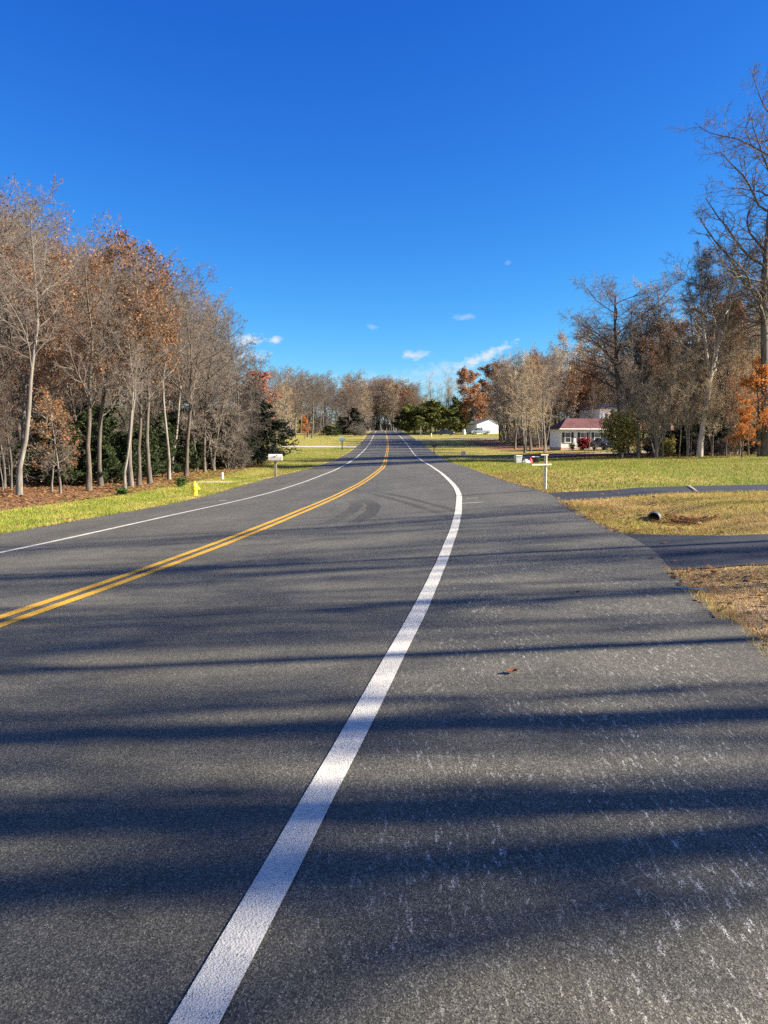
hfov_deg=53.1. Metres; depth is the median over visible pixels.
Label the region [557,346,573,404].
oak tree
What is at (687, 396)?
bare tree
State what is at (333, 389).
tree
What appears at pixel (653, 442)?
thicket
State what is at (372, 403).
tree
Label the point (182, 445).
thicket
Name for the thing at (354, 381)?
tree
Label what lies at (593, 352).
oak tree
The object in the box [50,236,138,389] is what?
bare tree
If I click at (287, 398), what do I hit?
tree
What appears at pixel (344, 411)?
tree
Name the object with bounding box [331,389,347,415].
tree
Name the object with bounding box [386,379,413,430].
tree
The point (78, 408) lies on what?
holly tree
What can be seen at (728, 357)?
bare tree
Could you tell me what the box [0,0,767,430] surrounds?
sky
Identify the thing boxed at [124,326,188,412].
bare tree
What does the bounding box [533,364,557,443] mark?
bare tree
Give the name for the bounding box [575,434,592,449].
red shrub
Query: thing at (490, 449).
ground
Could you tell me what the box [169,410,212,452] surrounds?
holly tree
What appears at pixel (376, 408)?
tree
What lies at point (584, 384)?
oak tree
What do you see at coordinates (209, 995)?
white edge line
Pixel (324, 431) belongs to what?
bush
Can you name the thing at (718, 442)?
thicket
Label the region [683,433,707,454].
thicket
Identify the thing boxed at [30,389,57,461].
sapling
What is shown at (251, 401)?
bare tree
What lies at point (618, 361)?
oak tree
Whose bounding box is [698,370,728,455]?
bare tree
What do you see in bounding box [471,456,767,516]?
weed clumps
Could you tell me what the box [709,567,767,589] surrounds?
fallen leaves
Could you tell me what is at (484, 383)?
maple tree
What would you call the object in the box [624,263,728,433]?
bare tree
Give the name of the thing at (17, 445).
holly tree
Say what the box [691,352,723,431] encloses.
bare tree
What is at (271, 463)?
grass
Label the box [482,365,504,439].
bare tree
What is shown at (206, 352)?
bare tree
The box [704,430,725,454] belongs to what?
thicket
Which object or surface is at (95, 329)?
bare tree
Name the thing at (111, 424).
holly tree
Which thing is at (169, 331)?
oak tree
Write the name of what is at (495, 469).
grass
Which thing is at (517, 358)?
bare tree
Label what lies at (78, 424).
holly tree
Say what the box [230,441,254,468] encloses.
thicket
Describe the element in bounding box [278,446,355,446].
concrete driveway
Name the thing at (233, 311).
bare tree
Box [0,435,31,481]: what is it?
thicket
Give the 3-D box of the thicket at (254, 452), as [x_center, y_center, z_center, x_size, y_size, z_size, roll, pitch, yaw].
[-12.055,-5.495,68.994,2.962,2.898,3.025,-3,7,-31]
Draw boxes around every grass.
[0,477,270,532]
[8,448,351,482]
[444,453,767,467]
[468,458,767,492]
[564,489,767,534]
[673,562,767,640]
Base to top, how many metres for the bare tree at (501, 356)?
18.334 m
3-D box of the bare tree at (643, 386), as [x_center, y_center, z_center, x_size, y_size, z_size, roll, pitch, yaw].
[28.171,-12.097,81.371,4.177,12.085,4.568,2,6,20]
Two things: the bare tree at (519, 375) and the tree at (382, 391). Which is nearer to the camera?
the bare tree at (519, 375)
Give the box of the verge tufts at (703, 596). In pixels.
[472,467,767,656]
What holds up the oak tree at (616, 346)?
on the ground at (490, 449)
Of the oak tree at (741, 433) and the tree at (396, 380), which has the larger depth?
the tree at (396, 380)
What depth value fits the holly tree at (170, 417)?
67.42 m
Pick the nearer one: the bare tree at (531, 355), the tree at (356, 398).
the bare tree at (531, 355)
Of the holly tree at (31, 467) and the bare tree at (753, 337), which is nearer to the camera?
the holly tree at (31, 467)
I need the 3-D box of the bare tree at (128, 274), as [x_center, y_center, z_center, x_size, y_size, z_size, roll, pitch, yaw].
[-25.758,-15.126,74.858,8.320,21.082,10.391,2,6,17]
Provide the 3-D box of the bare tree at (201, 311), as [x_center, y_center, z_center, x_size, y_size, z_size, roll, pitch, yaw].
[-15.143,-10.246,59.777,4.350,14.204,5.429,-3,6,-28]
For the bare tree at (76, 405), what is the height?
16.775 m
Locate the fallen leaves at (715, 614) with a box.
[487,468,767,671]
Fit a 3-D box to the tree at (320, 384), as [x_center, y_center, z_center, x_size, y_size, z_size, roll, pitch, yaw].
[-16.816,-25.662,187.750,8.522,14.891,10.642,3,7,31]
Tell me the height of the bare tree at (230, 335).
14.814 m
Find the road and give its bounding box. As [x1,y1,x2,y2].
[0,431,767,1023]
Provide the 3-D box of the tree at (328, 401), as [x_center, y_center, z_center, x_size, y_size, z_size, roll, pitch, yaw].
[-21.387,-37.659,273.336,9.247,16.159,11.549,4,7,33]
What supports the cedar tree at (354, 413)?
on the ground at (490, 449)
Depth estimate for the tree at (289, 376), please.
280.56 m
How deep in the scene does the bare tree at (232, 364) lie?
76.42 m
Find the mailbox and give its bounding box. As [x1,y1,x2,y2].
[268,454,281,476]
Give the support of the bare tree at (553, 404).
on the ground at (490, 449)
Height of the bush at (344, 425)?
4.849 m
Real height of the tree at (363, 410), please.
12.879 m
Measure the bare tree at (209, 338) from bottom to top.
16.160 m
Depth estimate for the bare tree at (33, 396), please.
65.22 m
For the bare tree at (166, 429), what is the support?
on the ground at (490, 449)
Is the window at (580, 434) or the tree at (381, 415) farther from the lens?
the tree at (381, 415)
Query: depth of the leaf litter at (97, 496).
40.50 m
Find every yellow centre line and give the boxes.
[0,433,387,618]
[0,434,388,626]
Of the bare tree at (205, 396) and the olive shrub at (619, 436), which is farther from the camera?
the olive shrub at (619, 436)
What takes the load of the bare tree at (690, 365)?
on the ground at (490, 449)
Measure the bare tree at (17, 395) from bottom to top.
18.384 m
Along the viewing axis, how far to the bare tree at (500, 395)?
146.34 m
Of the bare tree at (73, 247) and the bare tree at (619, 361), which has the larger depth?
the bare tree at (73, 247)
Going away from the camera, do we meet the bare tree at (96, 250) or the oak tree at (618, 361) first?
the bare tree at (96, 250)
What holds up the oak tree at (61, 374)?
on the ground at (490, 449)
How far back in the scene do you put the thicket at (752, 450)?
69.82 m
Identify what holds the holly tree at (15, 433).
on the ground at (490, 449)
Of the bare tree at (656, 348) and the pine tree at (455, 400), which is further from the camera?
the pine tree at (455, 400)
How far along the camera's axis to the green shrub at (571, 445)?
98.15 m
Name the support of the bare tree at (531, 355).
on the ground at (490, 449)
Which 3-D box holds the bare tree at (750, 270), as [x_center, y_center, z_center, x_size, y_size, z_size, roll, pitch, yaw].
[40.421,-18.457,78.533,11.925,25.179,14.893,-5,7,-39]
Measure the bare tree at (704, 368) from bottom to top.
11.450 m
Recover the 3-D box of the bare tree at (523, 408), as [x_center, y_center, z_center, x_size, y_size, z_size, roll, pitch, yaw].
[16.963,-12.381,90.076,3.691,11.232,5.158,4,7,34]
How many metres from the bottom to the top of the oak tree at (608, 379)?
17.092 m
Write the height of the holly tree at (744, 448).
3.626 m
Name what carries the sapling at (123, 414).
on the ground at (490, 449)
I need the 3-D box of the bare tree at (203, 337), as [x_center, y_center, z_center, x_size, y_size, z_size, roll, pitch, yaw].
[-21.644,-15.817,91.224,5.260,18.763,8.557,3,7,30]
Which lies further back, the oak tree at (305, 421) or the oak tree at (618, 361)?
the oak tree at (305, 421)
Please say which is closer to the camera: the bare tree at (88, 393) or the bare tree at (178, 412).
the bare tree at (88, 393)
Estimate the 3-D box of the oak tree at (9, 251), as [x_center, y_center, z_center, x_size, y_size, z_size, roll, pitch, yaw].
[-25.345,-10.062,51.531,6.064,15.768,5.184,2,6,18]
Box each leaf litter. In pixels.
[0,462,272,511]
[525,451,756,459]
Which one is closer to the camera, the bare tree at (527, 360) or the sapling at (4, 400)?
the sapling at (4, 400)
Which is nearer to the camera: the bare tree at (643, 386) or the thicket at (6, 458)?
the thicket at (6, 458)
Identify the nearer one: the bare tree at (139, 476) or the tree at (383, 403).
the bare tree at (139, 476)
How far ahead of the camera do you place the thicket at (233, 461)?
60.31 m
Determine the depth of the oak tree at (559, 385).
132.49 m
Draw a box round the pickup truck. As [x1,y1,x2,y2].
[469,428,490,433]
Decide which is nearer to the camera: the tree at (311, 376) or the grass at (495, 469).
the grass at (495, 469)
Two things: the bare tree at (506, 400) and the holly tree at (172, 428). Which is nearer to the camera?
the holly tree at (172, 428)
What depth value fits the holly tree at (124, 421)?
52.94 m
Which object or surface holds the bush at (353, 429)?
on the ground at (490, 449)
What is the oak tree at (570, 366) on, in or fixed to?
on the ground at (490, 449)
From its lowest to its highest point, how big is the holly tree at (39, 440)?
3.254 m
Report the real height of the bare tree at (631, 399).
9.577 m
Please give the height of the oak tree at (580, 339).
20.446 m
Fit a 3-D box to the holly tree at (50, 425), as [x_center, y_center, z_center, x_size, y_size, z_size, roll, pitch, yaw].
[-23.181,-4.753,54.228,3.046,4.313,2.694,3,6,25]
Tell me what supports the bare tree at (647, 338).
on the ground at (490, 449)
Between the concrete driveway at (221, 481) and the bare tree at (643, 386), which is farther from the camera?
the bare tree at (643, 386)
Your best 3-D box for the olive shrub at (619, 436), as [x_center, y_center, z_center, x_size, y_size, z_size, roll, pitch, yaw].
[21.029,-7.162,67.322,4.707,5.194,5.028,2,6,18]
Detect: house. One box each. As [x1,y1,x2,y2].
[547,413,612,449]
[579,404,623,417]
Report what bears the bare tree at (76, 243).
on the ground at (490, 449)
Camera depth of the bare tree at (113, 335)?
55.30 m
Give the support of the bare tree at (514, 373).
on the ground at (490, 449)
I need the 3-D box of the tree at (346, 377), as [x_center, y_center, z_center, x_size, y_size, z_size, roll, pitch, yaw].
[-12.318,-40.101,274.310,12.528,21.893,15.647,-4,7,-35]
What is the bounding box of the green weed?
[111,484,133,495]
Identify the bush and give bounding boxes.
[298,416,310,430]
[307,424,322,434]
[318,425,328,434]
[326,425,338,436]
[335,418,353,434]
[335,419,352,434]
[335,425,341,433]
[337,416,352,432]
[346,424,361,435]
[354,426,366,435]
[374,422,383,429]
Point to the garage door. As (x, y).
(484, 427)
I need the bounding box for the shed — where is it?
[466,418,499,433]
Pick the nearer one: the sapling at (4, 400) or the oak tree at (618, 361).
the sapling at (4, 400)
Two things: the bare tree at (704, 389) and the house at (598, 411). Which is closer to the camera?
the bare tree at (704, 389)
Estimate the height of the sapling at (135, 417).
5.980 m
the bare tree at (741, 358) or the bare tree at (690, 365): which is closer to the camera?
the bare tree at (741, 358)
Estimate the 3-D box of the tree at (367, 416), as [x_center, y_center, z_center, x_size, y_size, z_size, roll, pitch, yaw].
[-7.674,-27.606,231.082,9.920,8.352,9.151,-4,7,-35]
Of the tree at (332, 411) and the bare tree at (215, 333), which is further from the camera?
the tree at (332, 411)
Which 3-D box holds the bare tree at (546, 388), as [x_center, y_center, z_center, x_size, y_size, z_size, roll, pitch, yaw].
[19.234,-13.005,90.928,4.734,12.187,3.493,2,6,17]
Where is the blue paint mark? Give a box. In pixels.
[673,587,706,589]
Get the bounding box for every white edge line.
[0,433,374,552]
[168,435,461,1023]
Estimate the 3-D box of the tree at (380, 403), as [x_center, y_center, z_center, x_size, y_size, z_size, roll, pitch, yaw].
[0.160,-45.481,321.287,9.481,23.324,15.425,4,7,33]
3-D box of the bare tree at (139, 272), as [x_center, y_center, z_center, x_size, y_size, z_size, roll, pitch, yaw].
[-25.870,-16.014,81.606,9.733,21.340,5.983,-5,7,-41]
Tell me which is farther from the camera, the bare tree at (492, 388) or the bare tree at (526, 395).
the bare tree at (492, 388)
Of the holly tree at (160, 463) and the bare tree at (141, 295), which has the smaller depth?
the holly tree at (160, 463)
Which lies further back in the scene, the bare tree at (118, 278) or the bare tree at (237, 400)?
the bare tree at (118, 278)
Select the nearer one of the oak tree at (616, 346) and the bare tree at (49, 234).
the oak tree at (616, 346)
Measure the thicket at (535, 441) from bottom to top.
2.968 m
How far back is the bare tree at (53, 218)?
69.46 m
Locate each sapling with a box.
[0,337,26,488]
[0,404,11,489]
[0,406,18,478]
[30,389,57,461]
[86,383,123,439]
[86,389,121,447]
[93,361,130,475]
[112,394,146,431]
[116,381,165,427]
[116,402,143,432]
[122,391,153,476]
[145,377,170,436]
[177,381,206,471]
[194,404,224,467]
[197,378,217,427]
[216,370,243,436]
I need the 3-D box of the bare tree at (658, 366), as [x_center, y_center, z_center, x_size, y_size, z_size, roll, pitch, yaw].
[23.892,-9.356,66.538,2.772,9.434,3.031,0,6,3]
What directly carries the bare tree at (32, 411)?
on the ground at (490, 449)
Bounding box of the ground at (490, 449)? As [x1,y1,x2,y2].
[0,419,767,642]
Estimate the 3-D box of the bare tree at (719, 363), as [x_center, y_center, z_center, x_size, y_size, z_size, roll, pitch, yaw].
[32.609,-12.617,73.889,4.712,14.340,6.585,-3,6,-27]
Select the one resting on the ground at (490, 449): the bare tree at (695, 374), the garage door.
the bare tree at (695, 374)
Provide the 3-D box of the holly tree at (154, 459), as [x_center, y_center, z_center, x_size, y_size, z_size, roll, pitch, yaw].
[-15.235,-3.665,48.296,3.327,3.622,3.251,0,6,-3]
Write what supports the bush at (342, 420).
on the ground at (490, 449)
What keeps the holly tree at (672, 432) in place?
on the ground at (490, 449)
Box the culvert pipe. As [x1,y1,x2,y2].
[647,511,661,522]
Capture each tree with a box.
[0,173,59,360]
[0,173,80,494]
[0,192,60,390]
[0,202,37,242]
[0,203,46,280]
[0,206,45,409]
[0,224,72,445]
[0,231,47,429]
[0,244,35,428]
[0,259,86,484]
[0,264,25,379]
[0,353,22,488]
[1,208,81,425]
[1,432,17,477]
[2,198,64,388]
[2,222,77,428]
[2,229,57,418]
[3,228,83,432]
[5,380,38,431]
[6,196,67,415]
[6,247,85,422]
[6,251,104,423]
[6,443,32,481]
[8,293,95,481]
[15,289,91,417]
[15,291,100,420]
[20,306,111,411]
[26,431,78,485]
[26,448,46,480]
[27,386,82,493]
[28,417,44,443]
[30,219,78,263]
[32,209,146,406]
[32,293,113,430]
[32,399,79,491]
[34,250,114,402]
[41,257,118,407]
[41,416,59,441]
[43,251,129,431]
[48,246,161,485]
[48,446,82,486]
[49,241,147,489]
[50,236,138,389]
[50,420,84,483]
[52,222,95,274]
[53,236,92,265]
[55,405,94,439]
[68,438,103,484]
[70,259,124,409]
[72,231,118,287]
[75,233,129,380]
[75,400,117,431]
[78,421,119,478]
[80,238,169,389]
[82,403,124,480]
[87,270,132,430]
[95,440,136,482]
[96,225,184,486]
[96,289,184,418]
[96,448,127,483]
[99,243,139,403]
[99,292,153,488]
[105,282,189,485]
[109,242,184,483]
[114,257,163,360]
[115,416,145,454]
[115,430,144,482]
[122,247,167,350]
[123,255,171,410]
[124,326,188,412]
[125,253,212,479]
[132,426,163,478]
[133,295,202,414]
[138,279,176,407]
[142,412,176,474]
[144,437,166,478]
[146,277,236,475]
[146,284,203,417]
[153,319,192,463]
[153,431,182,476]
[156,279,201,472]
[158,423,201,469]
[160,331,258,470]
[161,261,220,404]
[164,297,205,418]
[165,286,215,468]
[166,407,185,420]
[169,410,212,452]
[170,292,227,404]
[171,288,250,471]
[179,436,200,471]
[181,369,221,431]
[182,300,221,392]
[182,343,222,416]
[186,310,222,402]
[186,428,208,469]
[191,304,227,392]
[194,312,219,409]
[196,424,218,467]
[200,308,237,399]
[201,300,241,404]
[206,333,279,467]
[206,406,267,461]
[206,442,228,468]
[207,347,227,403]
[208,301,255,370]
[209,318,268,401]
[211,343,256,403]
[215,330,248,406]
[226,380,267,464]
[233,387,301,463]
[236,348,278,397]
[236,368,281,425]
[239,373,263,465]
[241,352,276,401]
[263,373,282,419]
[264,381,286,434]
[267,365,294,438]
[269,364,294,434]
[270,379,299,437]
[272,384,303,432]
[273,366,305,430]
[274,378,294,441]
[280,366,299,394]
[281,381,306,431]
[285,383,305,437]
[286,369,306,428]
[291,370,308,432]
[294,374,318,434]
[295,376,338,436]
[297,370,314,413]
[297,372,319,422]
[297,415,311,438]
[299,373,322,437]
[307,390,328,425]
[309,391,332,434]
[312,411,330,430]
[313,375,335,420]
[314,387,330,422]
[314,411,338,426]
[316,370,332,386]
[316,374,339,425]
[323,377,343,423]
[325,378,341,424]
[326,391,342,416]
[331,383,364,433]
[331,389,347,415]
[337,389,361,416]
[338,370,359,418]
[339,369,366,414]
[341,383,368,434]
[343,378,371,421]
[343,406,375,428]
[346,407,368,434]
[348,374,372,418]
[355,385,376,418]
[357,379,385,430]
[358,384,384,430]
[358,394,373,419]
[367,379,384,430]
[369,384,383,430]
[370,386,391,430]
[372,386,386,430]
[374,375,389,430]
[375,374,387,422]
[376,379,402,430]
[385,396,400,430]
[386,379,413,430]
[388,384,406,430]
[391,399,463,434]
[392,404,441,434]
[394,378,408,399]
[396,393,407,414]
[397,393,416,412]
[398,395,421,413]
[404,379,421,397]
[404,384,419,405]
[406,390,422,404]
[407,385,423,402]
[423,371,442,432]
[432,404,470,430]
[437,379,451,429]
[442,367,460,431]
[450,396,474,432]
[452,383,468,431]
[456,366,489,421]
[471,358,500,418]
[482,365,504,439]
[486,364,512,416]
[487,370,500,435]
[488,354,509,435]
[490,351,513,440]
[491,358,511,439]
[491,361,519,445]
[492,356,520,443]
[492,369,513,439]
[493,366,511,442]
[494,351,535,448]
[502,355,522,444]
[507,424,522,441]
[509,355,542,448]
[509,357,545,450]
[510,358,544,452]
[511,350,525,368]
[513,342,540,432]
[513,353,529,433]
[513,363,537,450]
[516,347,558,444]
[519,350,548,444]
[526,362,557,451]
[529,351,566,451]
[529,364,547,446]
[533,358,556,432]
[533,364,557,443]
[534,353,554,434]
[538,347,567,437]
[539,329,575,421]
[542,354,565,449]
[546,351,571,423]
[551,360,593,419]
[554,357,601,417]
[556,335,587,417]
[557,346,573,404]
[559,271,686,454]
[561,330,604,400]
[567,343,614,404]
[568,328,612,417]
[568,367,604,417]
[576,328,616,405]
[580,355,605,397]
[584,379,601,448]
[592,350,621,403]
[593,345,631,405]
[597,326,628,400]
[599,310,650,452]
[603,339,641,391]
[607,358,645,455]
[610,368,651,454]
[617,330,662,457]
[617,394,659,456]
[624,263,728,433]
[624,299,689,425]
[627,376,676,456]
[628,318,691,425]
[634,328,700,445]
[638,344,660,426]
[645,229,767,456]
[646,344,685,457]
[646,350,678,456]
[652,318,692,435]
[659,428,684,455]
[660,320,690,425]
[663,308,692,429]
[663,308,719,453]
[665,62,767,456]
[667,378,696,456]
[670,251,753,344]
[671,327,709,456]
[673,420,697,454]
[676,318,733,431]
[679,322,724,422]
[681,336,730,413]
[682,390,699,455]
[683,349,717,431]
[685,296,709,354]
[687,274,759,346]
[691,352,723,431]
[692,98,767,342]
[694,414,725,454]
[695,352,722,423]
[698,307,750,451]
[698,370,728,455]
[700,293,760,452]
[700,327,744,454]
[706,307,753,399]
[706,423,738,452]
[708,344,732,415]
[710,324,754,454]
[714,371,747,455]
[721,231,767,440]
[724,417,757,452]
[725,404,761,456]
[726,308,760,453]
[727,373,756,454]
[730,357,756,455]
[733,356,767,456]
[739,327,760,412]
[742,310,760,367]
[744,424,761,453]
[749,341,761,424]
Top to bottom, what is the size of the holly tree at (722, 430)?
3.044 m
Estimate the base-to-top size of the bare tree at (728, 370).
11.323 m
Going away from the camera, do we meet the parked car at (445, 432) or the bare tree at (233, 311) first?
the bare tree at (233, 311)
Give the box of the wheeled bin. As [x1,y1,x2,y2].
[514,455,521,462]
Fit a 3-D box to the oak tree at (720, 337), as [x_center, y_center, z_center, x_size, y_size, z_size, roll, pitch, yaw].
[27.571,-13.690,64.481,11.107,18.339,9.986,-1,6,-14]
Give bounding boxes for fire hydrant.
[189,481,199,495]
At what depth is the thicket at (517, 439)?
114.49 m
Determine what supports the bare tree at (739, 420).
on the ground at (490, 449)
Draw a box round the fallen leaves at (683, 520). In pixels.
[619,508,739,523]
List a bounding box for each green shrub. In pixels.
[174,474,186,487]
[568,442,574,450]
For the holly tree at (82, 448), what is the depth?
43.98 m
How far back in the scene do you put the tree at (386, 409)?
319.39 m
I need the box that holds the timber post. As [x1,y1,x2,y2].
[531,454,550,489]
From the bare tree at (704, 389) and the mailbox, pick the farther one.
the bare tree at (704, 389)
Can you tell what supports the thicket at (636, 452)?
on the ground at (490, 449)
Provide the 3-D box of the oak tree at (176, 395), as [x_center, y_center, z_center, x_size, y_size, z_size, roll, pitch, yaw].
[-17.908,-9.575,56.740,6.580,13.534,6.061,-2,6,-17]
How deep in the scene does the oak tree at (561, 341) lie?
141.57 m
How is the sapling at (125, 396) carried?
on the ground at (490, 449)
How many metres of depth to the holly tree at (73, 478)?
42.33 m
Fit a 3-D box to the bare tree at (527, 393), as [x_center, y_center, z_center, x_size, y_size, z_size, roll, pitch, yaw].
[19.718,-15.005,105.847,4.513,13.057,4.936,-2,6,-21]
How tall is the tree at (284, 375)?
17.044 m
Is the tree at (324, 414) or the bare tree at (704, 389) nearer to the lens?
the bare tree at (704, 389)
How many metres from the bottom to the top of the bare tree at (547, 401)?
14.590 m
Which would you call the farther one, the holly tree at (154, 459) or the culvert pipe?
the holly tree at (154, 459)
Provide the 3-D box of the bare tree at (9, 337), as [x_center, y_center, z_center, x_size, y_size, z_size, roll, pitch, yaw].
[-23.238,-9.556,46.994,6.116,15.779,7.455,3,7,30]
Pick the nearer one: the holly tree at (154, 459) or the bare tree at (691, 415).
the holly tree at (154, 459)
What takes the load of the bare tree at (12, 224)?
on the ground at (490, 449)
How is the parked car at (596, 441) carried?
on the ground at (490, 449)
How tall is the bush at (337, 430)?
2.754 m
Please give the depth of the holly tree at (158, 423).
54.03 m
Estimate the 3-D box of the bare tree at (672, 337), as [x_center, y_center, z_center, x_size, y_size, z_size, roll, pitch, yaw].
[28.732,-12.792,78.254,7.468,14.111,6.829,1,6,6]
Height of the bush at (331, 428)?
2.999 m
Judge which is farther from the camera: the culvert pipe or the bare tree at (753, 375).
the bare tree at (753, 375)
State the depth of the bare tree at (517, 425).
109.90 m
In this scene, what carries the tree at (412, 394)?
on the ground at (490, 449)
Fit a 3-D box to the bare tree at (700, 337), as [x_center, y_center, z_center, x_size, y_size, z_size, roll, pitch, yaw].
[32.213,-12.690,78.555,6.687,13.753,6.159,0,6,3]
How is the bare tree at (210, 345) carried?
on the ground at (490, 449)
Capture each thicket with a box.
[0,432,45,486]
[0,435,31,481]
[160,420,206,471]
[180,420,218,468]
[206,417,252,468]
[218,437,254,468]
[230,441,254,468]
[240,450,255,466]
[250,435,266,464]
[503,424,528,445]
[504,427,527,446]
[522,425,548,444]
[526,430,546,446]
[627,444,642,456]
[641,432,661,455]
[643,434,651,455]
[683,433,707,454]
[690,432,720,454]
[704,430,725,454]
[709,439,729,454]
[713,430,739,454]
[745,438,757,454]
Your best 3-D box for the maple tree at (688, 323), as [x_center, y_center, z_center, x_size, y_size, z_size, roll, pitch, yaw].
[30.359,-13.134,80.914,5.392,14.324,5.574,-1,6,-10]
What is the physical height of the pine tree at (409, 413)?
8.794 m
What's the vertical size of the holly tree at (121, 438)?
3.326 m
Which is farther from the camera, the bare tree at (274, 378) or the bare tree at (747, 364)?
the bare tree at (274, 378)
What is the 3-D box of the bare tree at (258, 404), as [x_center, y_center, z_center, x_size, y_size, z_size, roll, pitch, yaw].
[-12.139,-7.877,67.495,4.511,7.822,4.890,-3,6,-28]
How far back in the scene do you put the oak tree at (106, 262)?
41.71 m
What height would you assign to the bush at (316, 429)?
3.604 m
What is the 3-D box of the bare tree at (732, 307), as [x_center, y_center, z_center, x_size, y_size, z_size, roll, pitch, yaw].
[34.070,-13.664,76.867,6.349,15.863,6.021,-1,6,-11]
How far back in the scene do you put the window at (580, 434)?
100.45 m
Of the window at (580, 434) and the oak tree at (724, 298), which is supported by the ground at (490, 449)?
the oak tree at (724, 298)
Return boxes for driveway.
[197,477,271,482]
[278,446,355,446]
[415,437,505,439]
[449,450,645,458]
[549,484,767,500]
[625,534,767,568]
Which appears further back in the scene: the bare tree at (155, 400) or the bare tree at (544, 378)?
the bare tree at (544, 378)
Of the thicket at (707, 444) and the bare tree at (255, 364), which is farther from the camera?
the bare tree at (255, 364)
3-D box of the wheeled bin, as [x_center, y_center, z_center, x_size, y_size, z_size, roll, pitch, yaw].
[9.738,-3.794,55.888,0.512,0.660,0.530,-1,6,-11]
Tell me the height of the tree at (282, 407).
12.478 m
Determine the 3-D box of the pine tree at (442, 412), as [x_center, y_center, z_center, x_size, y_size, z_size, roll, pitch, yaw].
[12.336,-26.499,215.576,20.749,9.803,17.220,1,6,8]
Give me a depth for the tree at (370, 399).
314.18 m
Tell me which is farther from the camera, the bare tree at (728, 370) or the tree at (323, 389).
the tree at (323, 389)
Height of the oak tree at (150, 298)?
14.276 m
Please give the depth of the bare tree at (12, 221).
76.80 m
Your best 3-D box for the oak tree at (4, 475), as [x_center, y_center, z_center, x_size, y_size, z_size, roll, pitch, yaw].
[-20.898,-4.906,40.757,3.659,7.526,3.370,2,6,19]
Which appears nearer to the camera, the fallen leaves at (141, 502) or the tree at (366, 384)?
the fallen leaves at (141, 502)
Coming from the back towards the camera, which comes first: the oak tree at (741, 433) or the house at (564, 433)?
the house at (564, 433)
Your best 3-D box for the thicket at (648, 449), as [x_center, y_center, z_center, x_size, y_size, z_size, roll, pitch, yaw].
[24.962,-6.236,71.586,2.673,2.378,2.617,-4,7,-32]
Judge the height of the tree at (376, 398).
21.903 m
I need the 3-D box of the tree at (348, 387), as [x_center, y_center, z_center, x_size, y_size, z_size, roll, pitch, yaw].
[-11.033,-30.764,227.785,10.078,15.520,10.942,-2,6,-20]
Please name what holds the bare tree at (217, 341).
on the ground at (490, 449)
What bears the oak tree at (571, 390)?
on the ground at (490, 449)
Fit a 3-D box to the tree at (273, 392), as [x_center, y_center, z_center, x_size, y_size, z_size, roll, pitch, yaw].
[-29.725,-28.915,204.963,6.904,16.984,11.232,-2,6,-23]
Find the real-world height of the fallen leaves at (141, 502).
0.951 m
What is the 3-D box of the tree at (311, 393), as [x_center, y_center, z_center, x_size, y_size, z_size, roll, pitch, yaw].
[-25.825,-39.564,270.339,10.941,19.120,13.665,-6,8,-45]
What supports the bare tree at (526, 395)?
on the ground at (490, 449)
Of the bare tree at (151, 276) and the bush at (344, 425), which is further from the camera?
the bush at (344, 425)
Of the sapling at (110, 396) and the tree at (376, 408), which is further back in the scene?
the tree at (376, 408)
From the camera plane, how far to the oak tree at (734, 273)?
58.79 m
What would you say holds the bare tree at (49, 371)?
on the ground at (490, 449)
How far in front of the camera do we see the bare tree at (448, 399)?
236.64 m
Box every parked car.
[436,430,454,434]
[591,438,616,449]
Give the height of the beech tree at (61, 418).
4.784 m
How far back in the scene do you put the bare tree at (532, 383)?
98.15 m
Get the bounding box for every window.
[562,432,573,442]
[578,432,587,441]
[592,432,601,441]
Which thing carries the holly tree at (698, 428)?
on the ground at (490, 449)
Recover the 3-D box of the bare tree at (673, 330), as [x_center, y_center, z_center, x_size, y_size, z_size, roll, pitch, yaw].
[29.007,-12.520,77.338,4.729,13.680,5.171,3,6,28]
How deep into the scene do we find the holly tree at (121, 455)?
46.08 m
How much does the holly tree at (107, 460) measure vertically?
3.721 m
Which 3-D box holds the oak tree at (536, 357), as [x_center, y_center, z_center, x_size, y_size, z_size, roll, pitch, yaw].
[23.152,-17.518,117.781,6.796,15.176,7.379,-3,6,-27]
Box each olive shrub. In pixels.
[598,402,649,457]
[658,435,676,456]
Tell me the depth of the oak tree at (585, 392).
127.99 m
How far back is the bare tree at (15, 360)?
36.65 m
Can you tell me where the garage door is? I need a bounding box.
[482,426,490,433]
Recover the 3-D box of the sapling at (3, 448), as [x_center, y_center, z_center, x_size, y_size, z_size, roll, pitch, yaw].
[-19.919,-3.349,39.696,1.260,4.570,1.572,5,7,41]
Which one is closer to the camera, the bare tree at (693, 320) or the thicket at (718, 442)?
the thicket at (718, 442)
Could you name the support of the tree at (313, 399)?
on the ground at (490, 449)
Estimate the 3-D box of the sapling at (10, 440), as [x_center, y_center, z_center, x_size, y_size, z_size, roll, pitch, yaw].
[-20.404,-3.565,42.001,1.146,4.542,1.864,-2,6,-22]
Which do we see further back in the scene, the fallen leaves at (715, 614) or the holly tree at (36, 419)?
the holly tree at (36, 419)
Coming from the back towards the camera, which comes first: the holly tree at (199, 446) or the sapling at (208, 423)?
the sapling at (208, 423)
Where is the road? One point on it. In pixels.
(566, 823)
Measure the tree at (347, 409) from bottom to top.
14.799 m
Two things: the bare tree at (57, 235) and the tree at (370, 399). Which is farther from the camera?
the tree at (370, 399)
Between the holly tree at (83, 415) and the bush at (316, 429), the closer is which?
the holly tree at (83, 415)
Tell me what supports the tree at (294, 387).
on the ground at (490, 449)
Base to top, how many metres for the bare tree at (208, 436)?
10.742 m
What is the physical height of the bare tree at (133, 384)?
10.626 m

